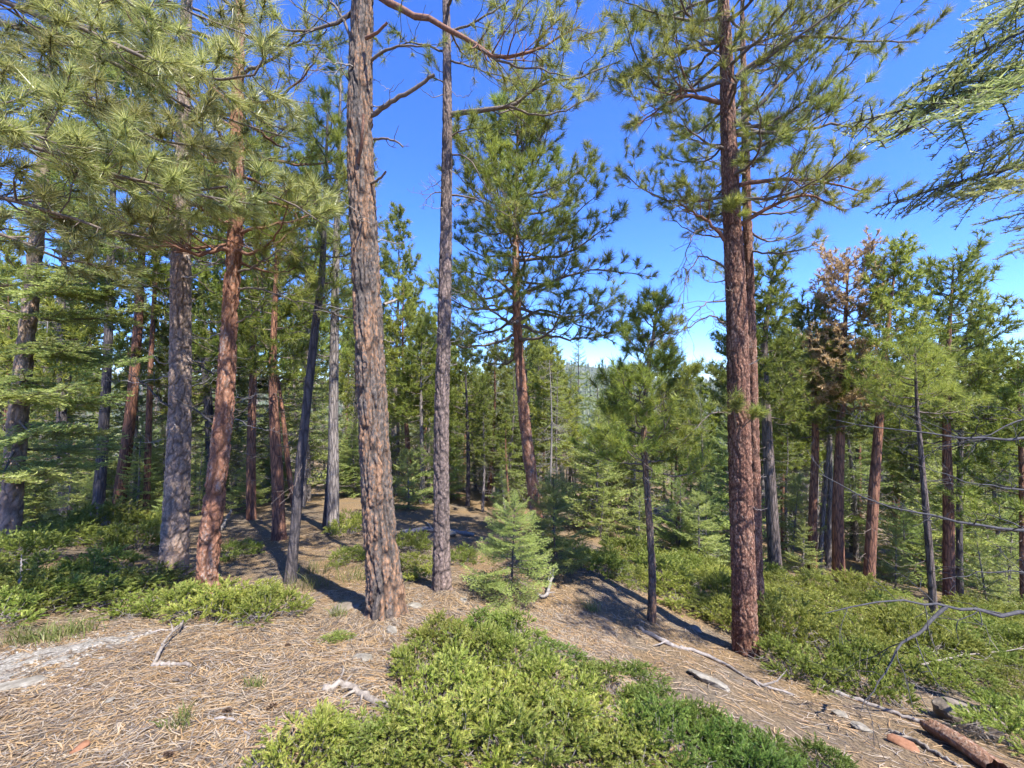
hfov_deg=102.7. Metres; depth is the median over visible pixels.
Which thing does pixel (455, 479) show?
fir tree
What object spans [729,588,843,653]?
juniper bush
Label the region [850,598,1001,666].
juniper bush
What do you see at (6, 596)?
juniper bush
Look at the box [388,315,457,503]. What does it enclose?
pine tree
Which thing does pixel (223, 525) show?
stick
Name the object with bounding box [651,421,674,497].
fir tree
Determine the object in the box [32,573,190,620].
juniper bush
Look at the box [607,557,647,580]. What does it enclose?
juniper bush
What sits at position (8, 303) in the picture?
pine tree
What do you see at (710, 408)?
pine tree
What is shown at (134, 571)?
juniper bush
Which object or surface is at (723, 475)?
fir tree
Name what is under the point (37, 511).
fir tree
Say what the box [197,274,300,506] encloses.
fir tree
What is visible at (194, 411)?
fir tree
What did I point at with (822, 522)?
pine tree
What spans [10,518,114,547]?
juniper bush
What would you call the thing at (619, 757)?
juniper bush
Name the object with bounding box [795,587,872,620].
juniper bush
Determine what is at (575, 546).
juniper bush
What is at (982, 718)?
juniper bush
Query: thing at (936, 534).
fir tree
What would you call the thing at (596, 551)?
juniper bush
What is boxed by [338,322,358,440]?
pine tree
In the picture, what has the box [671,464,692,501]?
pine tree
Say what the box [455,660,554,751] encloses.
juniper bush
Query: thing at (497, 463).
fir tree
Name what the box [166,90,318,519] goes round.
pine tree
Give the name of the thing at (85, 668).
stick
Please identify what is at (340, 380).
pine tree
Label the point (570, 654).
juniper bush
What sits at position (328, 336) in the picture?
pine tree
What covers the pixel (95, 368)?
pine tree
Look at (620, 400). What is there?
pine tree
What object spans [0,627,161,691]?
limestone outcrop
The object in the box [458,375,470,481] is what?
pine tree
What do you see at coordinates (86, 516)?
juniper bush
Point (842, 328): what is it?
pine tree
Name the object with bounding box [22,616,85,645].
grass tuft
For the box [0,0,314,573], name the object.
pine tree
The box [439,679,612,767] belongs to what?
juniper bush
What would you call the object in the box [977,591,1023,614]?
juniper bush
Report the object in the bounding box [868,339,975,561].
pine tree
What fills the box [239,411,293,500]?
fir tree
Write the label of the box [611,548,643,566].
juniper bush
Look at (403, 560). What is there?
juniper bush
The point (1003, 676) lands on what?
juniper bush
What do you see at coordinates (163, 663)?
stick
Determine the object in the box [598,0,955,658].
pine tree
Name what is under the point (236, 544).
juniper bush
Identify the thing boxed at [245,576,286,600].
juniper bush
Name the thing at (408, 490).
young fir
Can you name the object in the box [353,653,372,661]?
rock
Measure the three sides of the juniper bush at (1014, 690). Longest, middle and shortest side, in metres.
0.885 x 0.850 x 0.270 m
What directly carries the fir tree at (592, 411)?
on the ground
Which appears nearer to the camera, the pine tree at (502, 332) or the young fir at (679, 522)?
the young fir at (679, 522)
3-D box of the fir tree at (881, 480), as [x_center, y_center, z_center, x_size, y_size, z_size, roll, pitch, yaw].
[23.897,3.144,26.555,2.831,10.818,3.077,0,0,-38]
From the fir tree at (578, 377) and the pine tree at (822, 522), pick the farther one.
the fir tree at (578, 377)
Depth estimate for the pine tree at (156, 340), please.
15.65 m
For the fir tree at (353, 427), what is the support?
on the ground
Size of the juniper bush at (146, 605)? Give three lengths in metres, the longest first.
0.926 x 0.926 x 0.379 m
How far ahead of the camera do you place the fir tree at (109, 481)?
12.38 m
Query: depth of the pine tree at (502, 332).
18.73 m
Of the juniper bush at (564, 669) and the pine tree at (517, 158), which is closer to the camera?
the juniper bush at (564, 669)
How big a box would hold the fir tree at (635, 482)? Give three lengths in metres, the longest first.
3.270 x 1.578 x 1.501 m
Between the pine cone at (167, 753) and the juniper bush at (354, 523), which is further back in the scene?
the juniper bush at (354, 523)
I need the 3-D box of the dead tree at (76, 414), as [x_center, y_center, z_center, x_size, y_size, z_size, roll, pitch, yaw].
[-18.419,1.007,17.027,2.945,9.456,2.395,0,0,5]
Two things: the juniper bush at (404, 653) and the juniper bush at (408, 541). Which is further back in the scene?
the juniper bush at (408, 541)
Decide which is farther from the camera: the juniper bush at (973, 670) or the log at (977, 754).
the juniper bush at (973, 670)
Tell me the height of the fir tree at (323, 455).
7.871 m
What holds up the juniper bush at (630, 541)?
on the ground
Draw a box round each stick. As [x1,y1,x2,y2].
[18,554,30,583]
[75,648,94,683]
[78,685,151,691]
[128,617,230,638]
[150,660,192,667]
[151,620,183,663]
[214,716,250,758]
[221,509,232,530]
[339,644,347,677]
[536,567,554,598]
[638,626,793,695]
[920,632,1023,665]
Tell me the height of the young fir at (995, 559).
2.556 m
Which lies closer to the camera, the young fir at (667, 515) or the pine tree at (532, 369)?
the young fir at (667, 515)
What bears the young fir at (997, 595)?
on the ground
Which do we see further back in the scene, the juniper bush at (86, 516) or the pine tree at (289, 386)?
the pine tree at (289, 386)
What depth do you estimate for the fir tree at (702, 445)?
11.06 m
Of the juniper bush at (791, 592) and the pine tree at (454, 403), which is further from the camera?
the pine tree at (454, 403)
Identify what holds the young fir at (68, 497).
on the ground
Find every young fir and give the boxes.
[40,453,93,521]
[78,470,110,517]
[151,491,162,512]
[392,447,432,509]
[398,432,450,503]
[459,490,558,611]
[484,467,524,527]
[517,466,598,578]
[585,483,618,539]
[619,487,664,547]
[654,470,707,551]
[660,478,700,549]
[668,488,729,566]
[674,473,729,555]
[763,471,826,569]
[782,519,828,577]
[876,502,939,584]
[876,526,918,592]
[955,529,1017,605]
[964,509,1018,601]
[982,555,1018,606]
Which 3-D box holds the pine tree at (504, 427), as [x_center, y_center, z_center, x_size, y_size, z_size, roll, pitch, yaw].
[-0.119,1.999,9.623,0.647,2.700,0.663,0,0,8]
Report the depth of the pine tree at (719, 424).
14.37 m
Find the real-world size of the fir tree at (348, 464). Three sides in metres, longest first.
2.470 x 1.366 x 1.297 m
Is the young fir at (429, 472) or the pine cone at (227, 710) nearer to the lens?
the pine cone at (227, 710)
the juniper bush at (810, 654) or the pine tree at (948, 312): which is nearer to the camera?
the juniper bush at (810, 654)
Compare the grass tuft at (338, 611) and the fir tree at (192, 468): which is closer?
the grass tuft at (338, 611)
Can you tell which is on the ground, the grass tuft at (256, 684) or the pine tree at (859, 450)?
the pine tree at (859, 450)
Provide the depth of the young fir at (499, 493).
8.62 m
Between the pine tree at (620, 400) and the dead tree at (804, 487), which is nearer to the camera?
the pine tree at (620, 400)
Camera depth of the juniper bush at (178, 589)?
4.12 m
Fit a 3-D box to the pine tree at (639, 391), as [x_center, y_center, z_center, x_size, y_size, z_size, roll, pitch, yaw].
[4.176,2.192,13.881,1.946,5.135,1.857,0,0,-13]
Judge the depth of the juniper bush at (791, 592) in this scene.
6.10 m
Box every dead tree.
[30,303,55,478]
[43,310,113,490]
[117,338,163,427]
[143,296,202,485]
[319,323,352,430]
[339,381,358,485]
[521,360,574,524]
[584,421,613,512]
[761,438,788,516]
[788,359,823,515]
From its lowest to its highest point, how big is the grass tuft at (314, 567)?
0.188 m
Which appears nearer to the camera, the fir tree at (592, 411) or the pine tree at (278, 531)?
the pine tree at (278, 531)
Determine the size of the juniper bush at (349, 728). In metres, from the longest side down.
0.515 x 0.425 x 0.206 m
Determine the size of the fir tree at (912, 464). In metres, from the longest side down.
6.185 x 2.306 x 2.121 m
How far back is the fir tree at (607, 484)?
10.93 m
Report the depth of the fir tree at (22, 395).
5.92 m
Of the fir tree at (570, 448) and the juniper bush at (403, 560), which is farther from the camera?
the fir tree at (570, 448)
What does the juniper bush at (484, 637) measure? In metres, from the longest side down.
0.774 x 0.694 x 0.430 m
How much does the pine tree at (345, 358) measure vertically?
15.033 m
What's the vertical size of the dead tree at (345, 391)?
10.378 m
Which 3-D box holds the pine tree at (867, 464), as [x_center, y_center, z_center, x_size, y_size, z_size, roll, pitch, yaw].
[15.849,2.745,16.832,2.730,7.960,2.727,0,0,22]
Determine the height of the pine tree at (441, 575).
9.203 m
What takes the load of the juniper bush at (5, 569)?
on the ground
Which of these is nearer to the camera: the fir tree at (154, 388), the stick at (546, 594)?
the stick at (546, 594)
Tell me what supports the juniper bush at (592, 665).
on the ground
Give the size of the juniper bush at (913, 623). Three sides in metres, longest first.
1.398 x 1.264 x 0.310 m
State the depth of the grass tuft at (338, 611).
3.47 m
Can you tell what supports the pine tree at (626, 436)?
on the ground
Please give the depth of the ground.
4.08 m
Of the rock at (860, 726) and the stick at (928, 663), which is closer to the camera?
the rock at (860, 726)
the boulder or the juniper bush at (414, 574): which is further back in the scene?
the juniper bush at (414, 574)
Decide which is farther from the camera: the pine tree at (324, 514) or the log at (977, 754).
the pine tree at (324, 514)
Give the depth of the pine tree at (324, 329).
10.53 m
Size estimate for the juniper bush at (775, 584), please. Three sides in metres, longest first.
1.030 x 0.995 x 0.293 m
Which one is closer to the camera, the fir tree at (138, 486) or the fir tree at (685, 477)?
the fir tree at (138, 486)
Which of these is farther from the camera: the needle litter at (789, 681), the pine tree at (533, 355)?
the pine tree at (533, 355)
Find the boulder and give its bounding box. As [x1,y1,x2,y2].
[931,697,1007,736]
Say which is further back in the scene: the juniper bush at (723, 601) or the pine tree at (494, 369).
the pine tree at (494, 369)
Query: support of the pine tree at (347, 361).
on the ground
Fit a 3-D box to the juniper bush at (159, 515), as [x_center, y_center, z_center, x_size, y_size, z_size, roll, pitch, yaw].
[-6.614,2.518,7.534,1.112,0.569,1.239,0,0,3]
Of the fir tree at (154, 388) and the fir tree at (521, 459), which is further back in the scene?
the fir tree at (154, 388)
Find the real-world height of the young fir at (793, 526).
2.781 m
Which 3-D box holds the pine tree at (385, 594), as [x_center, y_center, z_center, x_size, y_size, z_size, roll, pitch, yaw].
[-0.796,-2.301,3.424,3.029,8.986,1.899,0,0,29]
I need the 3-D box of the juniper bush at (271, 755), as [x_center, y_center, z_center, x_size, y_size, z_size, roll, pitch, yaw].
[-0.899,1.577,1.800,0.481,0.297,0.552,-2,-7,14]
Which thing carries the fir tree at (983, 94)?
on the ground
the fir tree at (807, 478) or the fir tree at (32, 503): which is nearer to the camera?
the fir tree at (32, 503)
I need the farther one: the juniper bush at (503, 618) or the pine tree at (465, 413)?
the pine tree at (465, 413)
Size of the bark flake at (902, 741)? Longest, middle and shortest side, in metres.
0.159 x 0.092 x 0.021 m
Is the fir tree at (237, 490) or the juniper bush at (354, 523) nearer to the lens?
the juniper bush at (354, 523)
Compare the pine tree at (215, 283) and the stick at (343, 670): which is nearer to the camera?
the stick at (343, 670)
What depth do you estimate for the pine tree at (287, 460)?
7.17 m
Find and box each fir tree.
[0,0,196,543]
[0,263,130,512]
[0,408,57,524]
[0,433,44,522]
[22,455,57,526]
[22,495,50,525]
[46,473,91,518]
[72,411,121,509]
[73,438,128,517]
[82,458,139,505]
[86,288,167,510]
[107,399,163,508]
[113,419,162,511]
[128,420,192,514]
[129,425,165,505]
[139,285,163,446]
[144,230,266,503]
[154,363,212,439]
[190,437,207,515]
[190,442,203,507]
[191,326,262,496]
[191,372,204,475]
[192,371,267,502]
[196,456,233,499]
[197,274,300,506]
[225,446,270,513]
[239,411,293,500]
[256,430,294,495]
[256,440,293,502]
[257,411,269,465]
[262,244,349,501]
[267,280,324,462]
[288,295,343,479]
[293,390,345,494]
[322,414,350,488]
[339,411,360,495]
[339,421,360,497]
[385,308,424,495]
[400,429,406,485]
[403,423,433,476]
[408,364,433,466]
[409,302,457,486]
[427,411,474,498]
[432,319,476,476]
[433,444,465,485]
[451,349,499,488]
[461,425,496,490]
[467,386,502,511]
[470,317,519,492]
[470,458,487,485]
[478,382,544,495]
[480,361,543,503]
[503,390,549,499]
[528,307,573,494]
[541,359,574,501]
[552,360,586,499]
[556,407,641,536]
[560,339,594,485]
[567,368,584,456]
[568,369,611,511]
[587,414,631,524]
[609,417,661,531]
[624,393,678,521]
[634,391,667,511]
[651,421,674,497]
[669,405,700,520]
[679,394,727,536]
[683,424,728,513]
[690,438,724,525]
[698,413,780,559]
[761,412,809,563]
[762,314,823,535]
[777,475,807,546]
[803,446,821,509]
[807,0,1023,758]
[819,400,909,561]
[819,451,881,545]
[845,402,870,469]
[852,401,904,508]
[855,518,894,573]
[878,432,1013,597]
[879,384,941,561]
[882,469,909,527]
[907,517,941,556]
[923,469,1004,577]
[963,373,1018,573]
[963,443,1017,571]
[963,470,1009,557]
[983,490,1018,587]
[994,452,1017,499]
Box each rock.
[0,675,47,692]
[104,697,115,703]
[325,602,361,615]
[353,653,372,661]
[387,625,396,633]
[408,602,421,607]
[450,530,456,536]
[687,669,729,691]
[690,624,701,632]
[831,709,848,718]
[849,721,872,732]
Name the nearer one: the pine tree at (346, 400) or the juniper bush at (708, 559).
the juniper bush at (708, 559)
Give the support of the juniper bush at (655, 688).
on the ground
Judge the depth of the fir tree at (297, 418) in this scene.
15.97 m
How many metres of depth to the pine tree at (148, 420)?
9.95 m
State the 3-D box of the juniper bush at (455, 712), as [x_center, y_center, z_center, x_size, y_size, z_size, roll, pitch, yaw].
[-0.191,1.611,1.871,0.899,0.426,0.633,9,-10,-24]
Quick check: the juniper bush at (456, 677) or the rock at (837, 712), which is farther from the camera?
the rock at (837, 712)
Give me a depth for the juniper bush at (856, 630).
4.89 m
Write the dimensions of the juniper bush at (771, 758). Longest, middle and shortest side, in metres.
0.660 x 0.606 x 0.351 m
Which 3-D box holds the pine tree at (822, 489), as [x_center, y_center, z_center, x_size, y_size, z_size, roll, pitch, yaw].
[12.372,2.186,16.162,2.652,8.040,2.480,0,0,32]
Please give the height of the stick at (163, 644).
0.137 m
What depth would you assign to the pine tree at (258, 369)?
26.97 m
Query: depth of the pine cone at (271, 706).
2.15 m
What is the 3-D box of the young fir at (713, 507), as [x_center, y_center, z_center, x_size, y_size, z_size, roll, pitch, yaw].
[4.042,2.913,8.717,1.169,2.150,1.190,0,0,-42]
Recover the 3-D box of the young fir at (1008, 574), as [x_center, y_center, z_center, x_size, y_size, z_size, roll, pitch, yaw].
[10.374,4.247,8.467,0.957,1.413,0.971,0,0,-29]
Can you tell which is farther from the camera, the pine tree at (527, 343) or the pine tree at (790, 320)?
the pine tree at (527, 343)
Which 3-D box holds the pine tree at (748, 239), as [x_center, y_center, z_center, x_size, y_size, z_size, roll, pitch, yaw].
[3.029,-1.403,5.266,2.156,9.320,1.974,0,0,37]
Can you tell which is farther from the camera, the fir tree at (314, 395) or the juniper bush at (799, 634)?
the fir tree at (314, 395)
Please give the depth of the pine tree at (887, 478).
17.57 m
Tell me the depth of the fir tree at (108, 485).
13.69 m
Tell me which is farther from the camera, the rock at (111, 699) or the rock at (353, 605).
the rock at (353, 605)
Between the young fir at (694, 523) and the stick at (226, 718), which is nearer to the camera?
the stick at (226, 718)
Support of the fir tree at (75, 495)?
on the ground
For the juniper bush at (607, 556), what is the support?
on the ground
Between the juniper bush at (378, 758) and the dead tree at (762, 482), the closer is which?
the juniper bush at (378, 758)
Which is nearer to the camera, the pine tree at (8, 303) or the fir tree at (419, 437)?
the pine tree at (8, 303)
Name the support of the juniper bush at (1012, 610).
on the ground
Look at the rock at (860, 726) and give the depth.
2.85 m
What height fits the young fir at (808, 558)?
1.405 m
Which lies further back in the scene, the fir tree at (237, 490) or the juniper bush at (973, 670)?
the fir tree at (237, 490)
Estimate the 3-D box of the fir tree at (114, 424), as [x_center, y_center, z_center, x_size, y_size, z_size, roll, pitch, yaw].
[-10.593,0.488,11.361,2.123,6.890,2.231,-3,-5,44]
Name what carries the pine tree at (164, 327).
on the ground
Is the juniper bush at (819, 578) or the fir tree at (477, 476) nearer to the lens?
the juniper bush at (819, 578)
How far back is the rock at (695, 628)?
4.72 m
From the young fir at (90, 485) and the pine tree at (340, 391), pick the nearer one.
the young fir at (90, 485)
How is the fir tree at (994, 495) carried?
on the ground
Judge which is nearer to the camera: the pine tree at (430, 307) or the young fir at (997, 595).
the young fir at (997, 595)
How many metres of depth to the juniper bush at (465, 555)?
5.60 m
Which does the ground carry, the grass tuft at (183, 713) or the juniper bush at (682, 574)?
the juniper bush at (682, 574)
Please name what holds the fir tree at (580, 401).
on the ground
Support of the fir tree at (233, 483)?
on the ground
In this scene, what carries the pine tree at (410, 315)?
on the ground
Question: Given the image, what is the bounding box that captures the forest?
[0,360,1023,500]
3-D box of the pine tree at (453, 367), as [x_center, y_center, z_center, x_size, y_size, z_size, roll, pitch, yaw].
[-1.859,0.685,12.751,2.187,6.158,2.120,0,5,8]
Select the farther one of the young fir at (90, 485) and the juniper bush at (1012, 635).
the young fir at (90, 485)
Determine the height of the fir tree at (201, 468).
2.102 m
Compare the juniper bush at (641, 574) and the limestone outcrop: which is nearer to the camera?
the limestone outcrop
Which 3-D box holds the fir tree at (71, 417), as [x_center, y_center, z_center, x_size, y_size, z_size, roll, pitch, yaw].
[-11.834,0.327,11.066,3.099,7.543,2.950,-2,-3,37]
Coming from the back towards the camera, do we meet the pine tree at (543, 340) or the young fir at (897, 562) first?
the pine tree at (543, 340)
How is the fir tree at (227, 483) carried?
on the ground
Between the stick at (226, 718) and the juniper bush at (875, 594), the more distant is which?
the juniper bush at (875, 594)
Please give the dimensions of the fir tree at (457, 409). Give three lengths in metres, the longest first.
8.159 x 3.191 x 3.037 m
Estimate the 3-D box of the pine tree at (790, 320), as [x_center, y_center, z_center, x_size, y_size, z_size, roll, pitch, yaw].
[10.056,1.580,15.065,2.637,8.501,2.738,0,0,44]
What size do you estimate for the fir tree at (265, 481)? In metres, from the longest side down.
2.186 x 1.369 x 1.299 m
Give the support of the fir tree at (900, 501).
on the ground
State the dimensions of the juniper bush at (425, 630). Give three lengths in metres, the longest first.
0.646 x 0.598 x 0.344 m
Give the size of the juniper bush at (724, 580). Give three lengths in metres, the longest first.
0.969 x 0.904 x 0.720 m
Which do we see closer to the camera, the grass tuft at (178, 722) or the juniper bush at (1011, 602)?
the grass tuft at (178, 722)
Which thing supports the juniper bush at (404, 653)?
on the ground
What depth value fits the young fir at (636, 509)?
8.52 m
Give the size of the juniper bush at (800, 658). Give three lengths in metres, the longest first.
0.980 x 0.903 x 0.491 m
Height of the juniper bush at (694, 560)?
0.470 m
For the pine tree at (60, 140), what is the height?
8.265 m
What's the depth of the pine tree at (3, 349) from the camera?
15.03 m
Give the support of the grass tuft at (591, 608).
on the ground
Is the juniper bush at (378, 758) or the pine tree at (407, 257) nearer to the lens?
the juniper bush at (378, 758)
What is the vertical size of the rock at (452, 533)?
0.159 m
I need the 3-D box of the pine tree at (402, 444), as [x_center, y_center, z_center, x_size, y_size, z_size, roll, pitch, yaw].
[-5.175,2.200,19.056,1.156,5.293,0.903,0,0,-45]
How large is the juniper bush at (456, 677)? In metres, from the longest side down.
0.856 x 0.654 x 0.403 m
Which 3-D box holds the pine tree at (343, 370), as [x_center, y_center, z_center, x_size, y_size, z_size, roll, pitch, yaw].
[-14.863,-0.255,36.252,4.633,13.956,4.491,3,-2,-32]
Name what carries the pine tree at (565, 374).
on the ground
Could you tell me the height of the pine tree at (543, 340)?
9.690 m
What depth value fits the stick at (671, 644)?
3.92 m
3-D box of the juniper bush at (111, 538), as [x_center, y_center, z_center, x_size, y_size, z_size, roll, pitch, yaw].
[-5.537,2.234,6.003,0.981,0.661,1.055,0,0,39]
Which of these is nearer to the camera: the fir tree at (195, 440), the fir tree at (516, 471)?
the fir tree at (516, 471)
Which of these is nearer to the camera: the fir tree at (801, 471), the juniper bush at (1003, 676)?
the juniper bush at (1003, 676)
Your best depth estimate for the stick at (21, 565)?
3.93 m
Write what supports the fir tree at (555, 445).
on the ground
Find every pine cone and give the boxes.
[163,750,175,758]
[221,707,232,714]
[265,703,277,712]
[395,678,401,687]
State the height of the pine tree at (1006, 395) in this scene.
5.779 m
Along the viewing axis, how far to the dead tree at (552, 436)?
9.55 m
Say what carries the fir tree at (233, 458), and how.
on the ground
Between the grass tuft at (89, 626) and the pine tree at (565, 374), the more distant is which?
the pine tree at (565, 374)
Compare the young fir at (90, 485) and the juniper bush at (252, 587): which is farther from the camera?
the young fir at (90, 485)
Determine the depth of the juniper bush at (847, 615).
5.60 m
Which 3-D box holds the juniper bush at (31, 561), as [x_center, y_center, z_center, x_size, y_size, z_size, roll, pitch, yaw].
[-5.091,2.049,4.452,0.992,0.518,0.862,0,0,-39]
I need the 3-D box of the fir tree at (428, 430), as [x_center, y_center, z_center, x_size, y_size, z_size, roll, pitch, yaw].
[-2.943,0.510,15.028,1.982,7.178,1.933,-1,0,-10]
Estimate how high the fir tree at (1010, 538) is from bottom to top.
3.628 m
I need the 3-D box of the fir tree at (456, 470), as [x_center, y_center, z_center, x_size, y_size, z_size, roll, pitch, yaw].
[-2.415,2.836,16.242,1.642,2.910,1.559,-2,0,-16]
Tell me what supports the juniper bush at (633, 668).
on the ground
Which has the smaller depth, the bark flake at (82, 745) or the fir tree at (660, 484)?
the bark flake at (82, 745)
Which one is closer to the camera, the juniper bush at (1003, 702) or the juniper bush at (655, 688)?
the juniper bush at (655, 688)
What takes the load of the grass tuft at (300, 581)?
on the ground
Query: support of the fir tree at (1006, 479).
on the ground
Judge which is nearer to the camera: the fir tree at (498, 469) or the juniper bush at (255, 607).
the juniper bush at (255, 607)
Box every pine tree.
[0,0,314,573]
[0,0,345,306]
[0,122,147,520]
[0,258,37,431]
[0,271,41,438]
[0,277,101,494]
[0,284,15,428]
[14,263,81,419]
[25,71,202,519]
[38,265,114,444]
[71,257,124,433]
[82,0,351,594]
[88,46,205,512]
[110,323,154,504]
[112,276,157,501]
[115,192,197,513]
[115,262,215,456]
[122,136,277,468]
[140,305,164,466]
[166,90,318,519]
[206,189,330,540]
[213,286,283,448]
[245,78,400,583]
[248,148,354,506]
[250,350,325,509]
[251,0,616,621]
[257,343,302,453]
[281,48,396,534]
[284,272,330,427]
[306,413,356,530]
[322,319,354,438]
[324,352,346,424]
[325,378,343,408]
[328,306,354,425]
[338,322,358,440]
[339,299,357,484]
[373,0,640,591]
[379,199,431,490]
[383,272,435,495]
[384,333,400,419]
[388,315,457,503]
[399,392,406,476]
[402,301,456,485]
[409,73,661,551]
[418,314,476,485]
[448,326,499,506]
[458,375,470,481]
[463,338,518,500]
[472,367,491,407]
[494,413,518,516]
[496,328,511,376]
[497,313,567,469]
[511,313,537,372]
[526,337,561,456]
[527,329,568,454]
[527,334,548,485]
[529,344,591,509]
[534,372,548,488]
[558,369,575,491]
[566,279,729,623]
[578,380,639,524]
[587,375,636,517]
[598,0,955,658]
[623,380,642,515]
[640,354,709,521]
[653,0,853,628]
[664,435,674,503]
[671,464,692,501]
[685,374,724,535]
[698,270,808,502]
[703,388,775,486]
[704,244,826,570]
[758,327,825,548]
[760,287,869,575]
[761,313,823,529]
[788,225,898,584]
[794,332,873,550]
[796,338,833,557]
[803,366,865,517]
[806,349,863,567]
[817,368,847,573]
[834,228,959,586]
[844,359,875,552]
[846,336,872,530]
[852,226,1023,603]
[852,397,883,499]
[856,322,998,614]
[861,355,936,541]
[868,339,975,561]
[880,407,903,525]
[887,327,1023,585]
[904,280,1016,597]
[930,331,1023,606]
[1009,374,1023,481]
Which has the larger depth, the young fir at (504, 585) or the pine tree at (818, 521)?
the pine tree at (818, 521)
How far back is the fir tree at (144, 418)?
13.04 m
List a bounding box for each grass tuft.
[0,614,58,649]
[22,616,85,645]
[35,611,112,637]
[147,703,193,732]
[160,699,202,722]
[242,670,268,689]
[259,564,338,594]
[297,555,345,574]
[321,553,365,584]
[322,601,350,617]
[578,596,600,612]
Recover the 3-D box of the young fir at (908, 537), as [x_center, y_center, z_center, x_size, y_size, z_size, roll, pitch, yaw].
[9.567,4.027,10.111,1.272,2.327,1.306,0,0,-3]
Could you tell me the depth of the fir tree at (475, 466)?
14.00 m
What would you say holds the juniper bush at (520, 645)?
on the ground
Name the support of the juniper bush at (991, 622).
on the ground
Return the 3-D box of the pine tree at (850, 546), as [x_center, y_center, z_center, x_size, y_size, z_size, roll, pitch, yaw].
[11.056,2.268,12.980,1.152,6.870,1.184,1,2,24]
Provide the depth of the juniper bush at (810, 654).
4.42 m
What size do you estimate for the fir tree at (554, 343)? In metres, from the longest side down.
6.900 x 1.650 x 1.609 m
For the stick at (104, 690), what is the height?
0.027 m
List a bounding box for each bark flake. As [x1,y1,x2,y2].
[69,740,90,754]
[887,733,919,752]
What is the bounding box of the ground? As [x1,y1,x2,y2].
[0,365,1023,767]
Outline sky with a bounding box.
[0,0,1023,384]
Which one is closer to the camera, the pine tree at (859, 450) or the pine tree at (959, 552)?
the pine tree at (959, 552)
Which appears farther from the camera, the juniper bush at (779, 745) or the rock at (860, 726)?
the rock at (860, 726)
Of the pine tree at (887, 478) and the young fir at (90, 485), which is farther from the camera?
the pine tree at (887, 478)
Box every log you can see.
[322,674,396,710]
[400,522,474,535]
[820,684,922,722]
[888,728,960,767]
[920,719,1007,767]
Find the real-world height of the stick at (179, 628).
0.178 m
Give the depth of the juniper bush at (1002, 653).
5.02 m
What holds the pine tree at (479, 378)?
on the ground
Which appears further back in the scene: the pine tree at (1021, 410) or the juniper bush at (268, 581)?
the pine tree at (1021, 410)
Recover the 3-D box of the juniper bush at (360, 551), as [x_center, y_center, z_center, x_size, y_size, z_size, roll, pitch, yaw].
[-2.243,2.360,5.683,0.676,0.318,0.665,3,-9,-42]
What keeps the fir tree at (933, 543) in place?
on the ground
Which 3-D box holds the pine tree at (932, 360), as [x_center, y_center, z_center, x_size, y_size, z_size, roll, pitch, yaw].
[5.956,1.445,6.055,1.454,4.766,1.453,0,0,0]
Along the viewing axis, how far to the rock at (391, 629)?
3.18 m
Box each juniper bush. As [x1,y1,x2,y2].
[0,523,80,563]
[0,553,42,580]
[0,562,102,615]
[0,581,49,632]
[1,548,88,582]
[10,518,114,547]
[19,564,127,617]
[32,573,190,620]
[44,495,155,533]
[45,542,151,582]
[66,559,195,608]
[81,513,160,556]
[96,578,235,622]
[108,507,161,532]
[157,575,274,628]
[157,580,224,607]
[207,582,270,616]
[212,580,321,630]
[219,536,265,562]
[238,697,379,767]
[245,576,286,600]
[285,698,383,767]
[309,711,456,767]
[316,628,358,643]
[320,507,362,539]
[326,543,365,567]
[330,687,477,767]
[371,677,554,767]
[373,632,453,687]
[382,641,500,744]
[396,528,432,552]
[400,551,432,570]
[402,562,431,581]
[402,607,477,653]
[415,618,537,673]
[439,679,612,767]
[450,541,484,567]
[454,605,523,635]
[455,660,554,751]
[464,630,574,692]
[475,605,552,649]
[493,652,619,729]
[515,638,597,673]
[545,684,682,767]
[547,537,597,565]
[561,657,647,709]
[562,718,690,767]
[569,544,635,583]
[578,546,606,561]
[593,530,657,560]
[603,680,702,725]
[606,690,728,767]
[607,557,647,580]
[608,562,666,594]
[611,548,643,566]
[612,658,675,690]
[623,545,689,569]
[627,546,701,583]
[627,548,702,604]
[639,579,728,621]
[666,711,761,767]
[669,694,726,751]
[673,541,727,565]
[674,545,721,569]
[674,549,712,571]
[682,559,724,590]
[682,709,807,767]
[686,590,788,641]
[698,563,767,614]
[700,564,781,595]
[705,555,764,578]
[723,715,801,766]
[727,562,797,582]
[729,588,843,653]
[736,630,857,698]
[763,569,816,592]
[764,579,818,603]
[765,584,832,627]
[766,603,817,644]
[768,644,836,675]
[786,730,858,767]
[794,566,837,593]
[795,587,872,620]
[809,625,927,714]
[812,616,919,676]
[821,580,874,609]
[822,603,876,639]
[824,563,900,599]
[842,634,938,702]
[848,607,972,660]
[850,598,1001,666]
[857,588,919,619]
[871,585,925,610]
[890,598,953,622]
[893,634,1011,690]
[902,653,981,701]
[908,621,1023,669]
[911,607,998,641]
[936,686,1023,755]
[937,590,1023,622]
[940,601,1007,625]
[949,610,1023,648]
[958,685,1023,733]
[971,658,1023,697]
[971,678,1023,703]
[973,618,1023,658]
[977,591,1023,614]
[990,639,1023,674]
[991,616,1023,624]
[993,618,1023,640]
[1000,605,1023,618]
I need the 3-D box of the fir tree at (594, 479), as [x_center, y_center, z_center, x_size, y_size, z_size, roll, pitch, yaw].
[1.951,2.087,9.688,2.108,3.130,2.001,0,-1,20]
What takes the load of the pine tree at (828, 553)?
on the ground
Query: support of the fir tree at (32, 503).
on the ground
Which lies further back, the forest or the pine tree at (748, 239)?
the forest
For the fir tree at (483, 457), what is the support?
on the ground
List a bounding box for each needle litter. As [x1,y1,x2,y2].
[0,527,1023,767]
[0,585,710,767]

